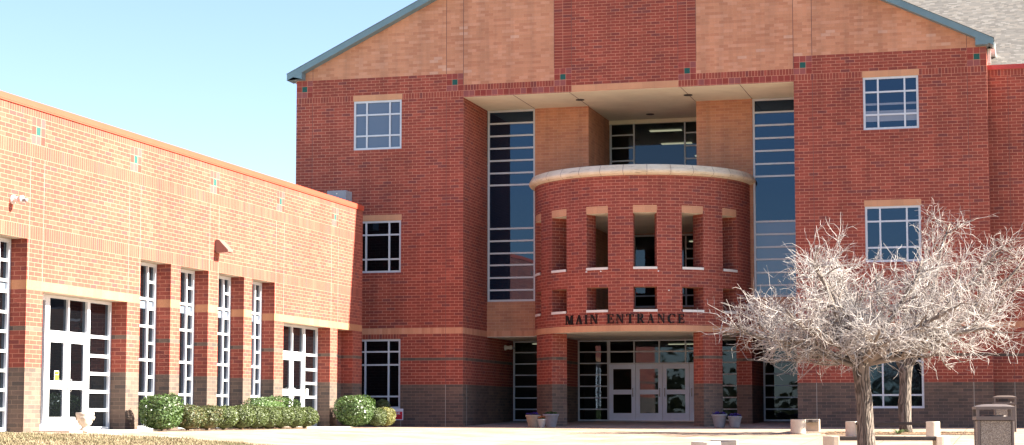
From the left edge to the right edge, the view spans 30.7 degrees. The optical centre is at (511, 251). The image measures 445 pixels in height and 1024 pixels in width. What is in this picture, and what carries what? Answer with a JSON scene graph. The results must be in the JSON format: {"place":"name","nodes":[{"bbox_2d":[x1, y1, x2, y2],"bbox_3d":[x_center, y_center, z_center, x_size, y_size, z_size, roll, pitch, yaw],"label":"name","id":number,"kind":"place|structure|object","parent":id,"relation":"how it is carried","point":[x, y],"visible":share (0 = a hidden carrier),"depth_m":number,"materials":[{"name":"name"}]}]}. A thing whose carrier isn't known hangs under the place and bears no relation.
{"place":"outdoors","nodes":[
{"label":"outdoors","id":0,"kind":"place"},
{"bbox_2d":[0,431,267,444],"bbox_3d":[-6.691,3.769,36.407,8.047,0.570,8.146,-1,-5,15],"label":"lawn grass","id":1,"kind":"structure","parent":0,"point":[28,438],"depth_m":37.34,"materials":[{"name":"beige plant"}]},
{"bbox_2d":[0,0,416,183],"label":"sky","id":2,"kind":"structure","parent":0,"point":[208,78],"materials":[{"name":"blue"}]},
{"bbox_2d":[1,426,1023,444],"bbox_3d":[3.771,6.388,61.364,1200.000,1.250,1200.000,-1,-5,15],"label":"ground","id":3,"kind":"structure","parent":0,"point":[447,435],"depth_m":50.13,"materials":[{"name":"concrete"}]},
{"bbox_2d":[75,412,94,431],"bbox_3d":[-9.554,3.808,41.650,0.408,0.435,0.408,-4,-7,40],"label":"stone urn","id":4,"kind":"object","parent":3,"relation":"on","point":[84,420],"visible":1,"depth_m":41.52,"materials":[{"name":"beige stone"}]},
{"bbox_2d":[34,429,160,432],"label":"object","id":5,"kind":"structure","parent":3,"relation":"on","point":[104,430],"depth_m":42.58,"materials":[{"name":"concrete"}]},
{"bbox_2d":[138,392,183,430],"bbox_3d":[-8.598,3.881,45.382,1.139,0.950,1.128,-1,-5,15],"label":"shrub","id":6,"kind":"object","parent":3,"relation":"on","point":[164,411],"visible":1,"depth_m":45.03,"materials":[{"name":"green plant"}]},
{"bbox_2d":[0,90,363,432],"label":"brick wing","id":7,"kind":"structure","parent":3,"relation":"on","point":[125,288],"depth_m":47.65,"materials":[{"name":"beige brick"}]},
{"bbox_2d":[0,237,10,430],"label":"window","id":8,"kind":"structure","parent":7,"relation":"in","point":[5,243],"depth_m":40.97,"materials":[{"name":"white paint"}]},
{"bbox_2d":[9,195,27,203],"bbox_3d":[-10.706,-1.143,40.508,0.390,0.198,0.198,-1,-5,15],"label":"security camera","id":9,"kind":"object","parent":7,"relation":"attached to","point":[13,199],"visible":1,"depth_m":40.47,"materials":[{"name":"white plastic"}]},
{"bbox_2d":[40,294,48,429],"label":"sidelight window","id":10,"kind":"structure","parent":7,"relation":"in","point":[43,403],"depth_m":42.59,"materials":[{"name":"white paint"}]},
{"bbox_2d":[54,371,58,380],"bbox_3d":[-10.549,2.875,43.171,0.032,0.240,0.200,-1,-5,15],"label":"caution notice","id":11,"kind":"object","parent":7,"relation":"attached to","point":[56,375],"visible":1,"depth_m":43.16,"materials":[{"name":"yellow paper"}]},
{"bbox_2d":[46,334,67,428],"bbox_3d":[-10.533,3.003,43.114,0.138,2.195,0.948,-1,-5,15],"label":"door","id":12,"kind":"structure","parent":7,"relation":"in","point":[57,344],"depth_m":43.18,"materials":[{"name":"white paint"}]},
{"bbox_2d":[48,295,88,335],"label":"transom window","id":13,"kind":"structure","parent":7,"relation":"in","point":[67,315],"depth_m":43.71,"materials":[{"name":"white paint"}]},
{"bbox_2d":[65,335,86,428],"bbox_3d":[-10.279,3.084,44.036,0.138,2.195,0.948,-1,-5,15],"label":"door","id":14,"kind":"structure","parent":7,"relation":"in","point":[76,345],"depth_m":44.04,"materials":[{"name":"white paint"}]},
{"bbox_2d":[84,300,111,429],"bbox_3d":[-10.048,2.739,45.101,0.120,3.110,1.150,-1,-5,15],"label":"sidelight window","id":15,"kind":"structure","parent":7,"relation":"in","point":[100,312],"depth_m":45.20,"materials":[{"name":"white paint"}]},
{"bbox_2d":[138,262,156,428],"bbox_3d":[-9.473,2.365,47.201,0.120,4.242,1.705,-1,-5,15],"label":"window","id":16,"kind":"structure","parent":7,"relation":"in","point":[148,278],"depth_m":47.65,"materials":[{"name":"white paint"}]},
{"bbox_2d":[178,269,194,428],"bbox_3d":[-8.866,2.559,49.406,0.120,4.242,1.715,-1,-5,15],"label":"window","id":17,"kind":"structure","parent":7,"relation":"in","point":[187,285],"depth_m":49.90,"materials":[{"name":"white paint"}]},
{"bbox_2d":[216,275,230,427],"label":"window","id":18,"kind":"structure","parent":7,"relation":"in","point":[224,283],"depth_m":52.21,"materials":[{"name":"white paint"}]},
{"bbox_2d":[215,239,232,253],"bbox_3d":[-7.859,-0.154,50.827,0.400,0.378,0.340,-1,-5,15],"label":"wall light","id":19,"kind":"object","parent":7,"relation":"attached to","point":[222,247],"visible":1,"depth_m":50.69,"materials":[{"name":"brown metal"}]},
{"bbox_2d":[250,281,261,427],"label":"window","id":20,"kind":"structure","parent":7,"relation":"in","point":[256,286],"depth_m":54.45,"materials":[{"name":"white paint"}]},
{"bbox_2d":[283,353,292,406],"bbox_3d":[-6.856,4.179,56.478,0.138,2.195,0.948,-1,-5,15],"label":"door","id":21,"kind":"structure","parent":7,"relation":"in","point":[287,358],"depth_m":56.72,"materials":[{"name":"white paint"}]},
{"bbox_2d":[283,324,304,354],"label":"transom window","id":22,"kind":"structure","parent":7,"relation":"in","point":[293,335],"depth_m":57.29,"materials":[{"name":"white paint"}]},
{"bbox_2d":[291,354,302,406],"bbox_3d":[-6.602,4.260,57.400,0.138,2.195,0.948,-1,-5,15],"label":"door","id":23,"kind":"structure","parent":7,"relation":"in","point":[297,360],"depth_m":57.50,"materials":[{"name":"white paint"}]},
{"bbox_2d":[300,326,317,426],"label":"sidelight window","id":24,"kind":"structure","parent":7,"relation":"in","point":[310,357],"depth_m":58.60,"materials":[{"name":"white paint"}]},
{"bbox_2d":[327,190,351,201],"bbox_3d":[-5.871,-1.528,63.357,0.680,1.070,0.606,-1,-5,15],"label":"rooftop unit","id":25,"kind":"object","parent":7,"relation":"on","point":[345,195],"visible":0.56,"depth_m":63.11,"materials":[{"name":"grey paint"}]},
{"bbox_2d":[177,404,208,429],"bbox_3d":[-8.071,4.103,46.354,0.924,0.679,0.912,-1,-5,15],"label":"shrub","id":26,"kind":"object","parent":3,"relation":"on","point":[192,417],"visible":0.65,"depth_m":46.12,"materials":[{"name":"green plant"}]},
{"bbox_2d":[198,404,223,429],"bbox_3d":[-7.780,4.213,47.468,0.930,0.657,0.910,-4,-7,40],"label":"shrub","id":27,"kind":"object","parent":3,"relation":"on","point":[216,419],"visible":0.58,"depth_m":47.24,"materials":[{"name":"green plant"}]},
{"bbox_2d":[216,405,238,429],"bbox_3d":[-7.517,4.294,48.411,0.888,0.658,0.821,-1,-5,15],"label":"shrub","id":28,"kind":"object","parent":3,"relation":"on","point":[229,416],"visible":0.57,"depth_m":48.21,"materials":[{"name":"green plant"}]},
{"bbox_2d":[231,405,255,429],"bbox_3d":[-7.205,4.376,49.480,0.866,0.681,0.834,-1,-5,15],"label":"shrub","id":29,"kind":"object","parent":3,"relation":"on","point":[245,413],"visible":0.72,"depth_m":49.25,"materials":[{"name":"green plant"}]},
{"bbox_2d":[248,404,269,428],"bbox_3d":[-6.946,4.454,50.379,0.814,0.684,0.799,-1,-5,15],"label":"shrub","id":30,"kind":"object","parent":3,"relation":"on","point":[262,417],"visible":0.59,"depth_m":50.19,"materials":[{"name":"green plant"}]},
{"bbox_2d":[261,406,282,428],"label":"shrub","id":31,"kind":"object","parent":3,"relation":"on","point":[275,419],"visible":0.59,"depth_m":51.12,"materials":[{"name":"green plant"}]},
{"bbox_2d":[243,395,301,428],"bbox_3d":[-6.865,4.555,53.044,0.704,0.958,3.724,-1,-5,15],"label":"shrub","id":32,"kind":"object","parent":3,"relation":"on","point":[273,402],"visible":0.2,"depth_m":52.77,"materials":[{"name":"green plant"}]},
{"bbox_2d":[274,406,294,428],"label":"shrub","id":33,"kind":"object","parent":3,"relation":"on","point":[287,412],"visible":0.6,"depth_m":51.97,"materials":[{"name":"green plant"}]},
{"bbox_2d":[286,406,306,428],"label":"shrub","id":34,"kind":"object","parent":3,"relation":"on","point":[300,417],"visible":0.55,"depth_m":52.85,"materials":[{"name":"green plant"}]},
{"bbox_2d":[298,406,319,427],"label":"shrub","id":35,"kind":"object","parent":3,"relation":"on","point":[310,418],"visible":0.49,"depth_m":53.70,"materials":[{"name":"green plant"}]},
{"bbox_2d":[283,426,357,427],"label":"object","id":36,"kind":"structure","parent":3,"relation":"on","point":[309,426],"depth_m":57.72,"materials":[{"name":"concrete"}]},
{"bbox_2d":[333,394,375,425],"bbox_3d":[-4.937,4.984,58.627,1.265,1.075,1.559,-1,-5,15],"label":"shrub","id":37,"kind":"object","parent":3,"relation":"on","point":[355,410],"visible":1,"depth_m":58.23,"materials":[{"name":"green plant"}]},
{"bbox_2d":[368,407,386,426],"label":"shrub","id":38,"kind":"object","parent":3,"relation":"on","point":[379,417],"visible":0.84,"depth_m":58.70,"materials":[{"name":"green plant"}]},
{"bbox_2d":[375,399,390,426],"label":"shrub","id":39,"kind":"object","parent":3,"relation":"on","point":[381,403],"visible":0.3,"depth_m":61.90,"materials":[{"name":"green plant"}]},
{"bbox_2d":[382,407,395,426],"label":"shrub","id":40,"kind":"object","parent":3,"relation":"on","point":[391,414],"visible":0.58,"depth_m":59.34,"materials":[{"name":"yellow plant"}]},
{"bbox_2d":[389,409,402,426],"bbox_3d":[-3.937,5.579,62.731,0.570,0.600,0.034,-1,-5,15],"label":"yard sign","id":41,"kind":"object","parent":3,"relation":"on","point":[399,414],"visible":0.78,"depth_m":62.69,"materials":[{"name":"white"}]},
{"bbox_2d":[525,412,540,426],"bbox_3d":[0.685,5.440,60.475,0.500,0.502,0.500,-1,-5,15],"label":"flower pot","id":42,"kind":"object","parent":3,"relation":"on","point":[532,420],"visible":0.95,"depth_m":60.31,"materials":[{"name":"beige ceramic"}]},
{"bbox_2d":[537,415,545,427],"bbox_3d":[0.950,5.429,59.624,0.291,0.395,0.294,-1,-5,15],"label":"flower pot","id":43,"kind":"object","parent":3,"relation":"on","point":[541,419],"visible":1,"depth_m":59.53,"materials":[{"name":"grey ceramic"}]},
{"bbox_2d":[543,411,558,426],"bbox_3d":[1.260,5.424,60.453,0.530,0.531,0.530,-1,-5,15],"label":"flower pot","id":44,"kind":"object","parent":3,"relation":"on","point":[551,418],"visible":0.98,"depth_m":60.27,"materials":[{"name":"grey ceramic"}]},
{"bbox_2d":[287,0,995,426],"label":"school building","id":45,"kind":"structure","parent":3,"relation":"on","point":[523,178],"depth_m":63.35,"materials":[{"name":"brown brick"}]},
{"bbox_2d":[354,99,401,149],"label":"window","id":46,"kind":"structure","parent":45,"relation":"in","point":[377,124],"depth_m":64.71,"materials":[{"name":"metal"}]},
{"bbox_2d":[362,339,399,408],"bbox_3d":[-4.649,4.190,63.947,1.760,2.380,0.090,-1,-5,15],"label":"window","id":47,"kind":"structure","parent":45,"relation":"in","point":[380,357],"depth_m":63.91,"materials":[{"name":"glass"}]},
{"bbox_2d":[362,220,400,272],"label":"window","id":48,"kind":"structure","parent":45,"relation":"in","point":[381,239],"depth_m":64.28,"materials":[{"name":"metal"}]},
{"bbox_2d":[504,345,514,349],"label":"security camera","id":49,"kind":"object","parent":45,"relation":"attached to","point":[510,347],"visible":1,"depth_m":68.14,"materials":[{"name":"white plastic"}]},
{"bbox_2d":[487,109,534,301],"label":"stair window","id":50,"kind":"structure","parent":45,"relation":"in","point":[511,133],"depth_m":66.26,"materials":[{"name":"glass"}]},
{"bbox_2d":[513,341,536,420],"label":"entrance window","id":51,"kind":"structure","parent":45,"relation":"in","point":[514,342],"depth_m":69.12,"materials":[{"name":"metal"}]},
{"bbox_2d":[578,340,608,420],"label":"entrance window","id":52,"kind":"structure","parent":45,"relation":"in","point":[579,341],"depth_m":68.41,"materials":[{"name":"metal"}]},
{"bbox_2d":[609,364,635,420],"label":"door","id":53,"kind":"structure","parent":45,"relation":"in","point":[612,416],"depth_m":68.07,"materials":[{"name":"white metal"}]},
{"bbox_2d":[565,314,684,324],"bbox_3d":[3.629,2.205,61.205,4.047,0.317,0.619,-1,-5,15],"label":"entrance sign","id":54,"kind":"object","parent":45,"relation":"attached to","point":[570,322],"visible":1,"depth_m":60.93,"materials":[{"name":"brown metal"}]},
{"bbox_2d":[636,364,662,420],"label":"door","id":55,"kind":"structure","parent":45,"relation":"in","point":[658,416],"depth_m":67.80,"materials":[{"name":"white metal"}]},
{"bbox_2d":[609,339,693,363],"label":"transom window","id":56,"kind":"structure","parent":45,"relation":"in","point":[685,340],"depth_m":67.86,"materials":[{"name":"metal"}]},
{"bbox_2d":[610,122,696,164],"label":"upper window","id":57,"kind":"structure","parent":45,"relation":"in","point":[685,132],"depth_m":68.76,"materials":[{"name":"metal"}]},
{"bbox_2d":[635,234,693,307],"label":"terrace window","id":58,"kind":"structure","parent":45,"relation":"in","point":[685,235],"depth_m":67.98,"materials":[{"name":"glass"}]},
{"bbox_2d":[662,364,689,420],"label":"door","id":59,"kind":"structure","parent":45,"relation":"in","point":[685,416],"depth_m":67.55,"materials":[{"name":"white metal"}]},
{"bbox_2d":[689,364,693,420],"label":"door","id":60,"kind":"structure","parent":45,"relation":"in","point":[691,366],"depth_m":67.40,"materials":[{"name":"white metal"}]},
{"bbox_2d":[722,339,736,420],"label":"entrance window","id":61,"kind":"structure","parent":45,"relation":"in","point":[722,339],"depth_m":67.07,"materials":[{"name":"metal"}]},
{"bbox_2d":[752,97,795,296],"bbox_3d":[9.152,-1.877,63.759,1.760,6.855,0.090,-1,-5,15],"label":"stair window","id":62,"kind":"structure","parent":45,"relation":"in","point":[773,118],"depth_m":63.81,"materials":[{"name":"glass"}]},
{"bbox_2d":[763,340,797,420],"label":"entrance window","id":63,"kind":"structure","parent":45,"relation":"in","point":[764,350],"depth_m":66.62,"materials":[{"name":"metal"}]},
{"bbox_2d":[863,75,918,129],"bbox_3d":[12.228,-4.810,60.095,1.760,1.718,0.090,-1,-5,15],"label":"window","id":64,"kind":"structure","parent":45,"relation":"in","point":[890,89],"depth_m":60.11,"materials":[{"name":"metal"}]},
{"bbox_2d":[865,205,921,261],"bbox_3d":[12.228,-0.578,59.722,1.760,1.800,0.090,-1,-5,15],"label":"window","id":65,"kind":"structure","parent":45,"relation":"in","point":[888,225],"depth_m":59.73,"materials":[{"name":"metal"}]},
{"bbox_2d":[869,336,924,407],"bbox_3d":[12.228,3.785,59.339,1.760,2.380,0.090,-1,-5,15],"label":"window","id":66,"kind":"structure","parent":45,"relation":"in","point":[885,386],"depth_m":59.34,"materials":[{"name":"glass"}]},
{"bbox_2d":[691,439,737,444],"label":"bench","id":67,"kind":"object","parent":3,"relation":"on","point":[723,442],"visible":1,"depth_m":27.27,"materials":[{"name":"concrete"}]},
{"bbox_2d":[711,411,727,427],"bbox_3d":[6.582,5.306,59.072,0.510,0.524,0.510,-1,-5,15],"label":"flower pot","id":68,"kind":"object","parent":3,"relation":"on","point":[719,419],"visible":0.99,"depth_m":58.90,"materials":[{"name":"grey concrete"}]},
{"bbox_2d":[728,413,741,427],"bbox_3d":[7.051,5.320,58.890,0.455,0.464,0.455,-1,-5,15],"label":"flower pot","id":69,"kind":"object","parent":3,"relation":"on","point":[734,420],"visible":1,"depth_m":58.74,"materials":[{"name":"grey concrete"}]},
{"bbox_2d":[790,419,819,433],"bbox_3d":[8.546,5.075,54.206,0.420,0.410,2.589,-2,-5,20],"label":"bench","id":70,"kind":"object","parent":3,"relation":"on","point":[800,426],"visible":0.84,"depth_m":53.12,"materials":[{"name":"concrete"}]},
{"bbox_2d":[697,213,1023,444],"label":"bare tree","id":71,"kind":"object","parent":3,"relation":"on","point":[859,338],"visible":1,"depth_m":38.75,"materials":[{"name":"grey plant"}]},
{"bbox_2d":[823,436,949,444],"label":"bench","id":72,"kind":"object","parent":3,"relation":"on","point":[936,440],"visible":1,"depth_m":40.59,"materials":[{"name":"concrete"}]},
{"bbox_2d":[752,0,1023,426],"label":"brick annex","id":73,"kind":"object","parent":3,"relation":"on","point":[1001,22],"visible":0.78,"depth_m":59.53,"materials":[{"name":"red"}]},
{"bbox_2d":[845,421,939,436],"bbox_3d":[10.418,4.856,51.020,2.609,0.420,0.420,-2,-6,26],"label":"bench","id":74,"kind":"object","parent":3,"relation":"on","point":[932,429],"visible":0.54,"depth_m":50.71,"materials":[{"name":"concrete"}]},
{"bbox_2d":[825,432,973,434],"bbox_3d":[11.101,5.156,53.002,4.600,0.054,2.000,-1,-5,15],"label":"planting bed","id":75,"kind":"object","parent":3,"relation":"on","point":[924,433],"visible":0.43,"depth_m":52.76,"materials":[{"name":"brown soil"}]},
{"bbox_2d":[888,428,908,433],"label":"strap leaf plant","id":76,"kind":"object","parent":75,"relation":"on","point":[898,432],"visible":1,"depth_m":52.29,"materials":[{"name":"green plant"}]},
{"bbox_2d":[784,196,1023,431],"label":"bare tree","id":77,"kind":"object","parent":75,"relation":"on","point":[904,399],"visible":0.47,"depth_m":53.70,"materials":[{"name":"grey plant"}]},
{"bbox_2d":[972,404,1015,444],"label":"litter bin","id":78,"kind":"object","parent":3,"relation":"on","point":[993,429],"visible":1,"depth_m":29.90,"materials":[{"name":"brown paint"}]},
{"bbox_2d":[992,395,1016,431],"bbox_3d":[14.095,4.626,53.266,0.644,1.040,0.644,-1,-5,11],"label":"litter bin","id":79,"kind":"object","parent":3,"relation":"on","point":[1002,411],"visible":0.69,"depth_m":53.01,"materials":[{"name":"brown paint"}]},
{"bbox_2d":[471,421,789,426],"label":"entrance floor","id":80,"kind":"structure","parent":0,"point":[651,423],"depth_m":64.01,"materials":[{"name":"grey concrete"}]}
]}

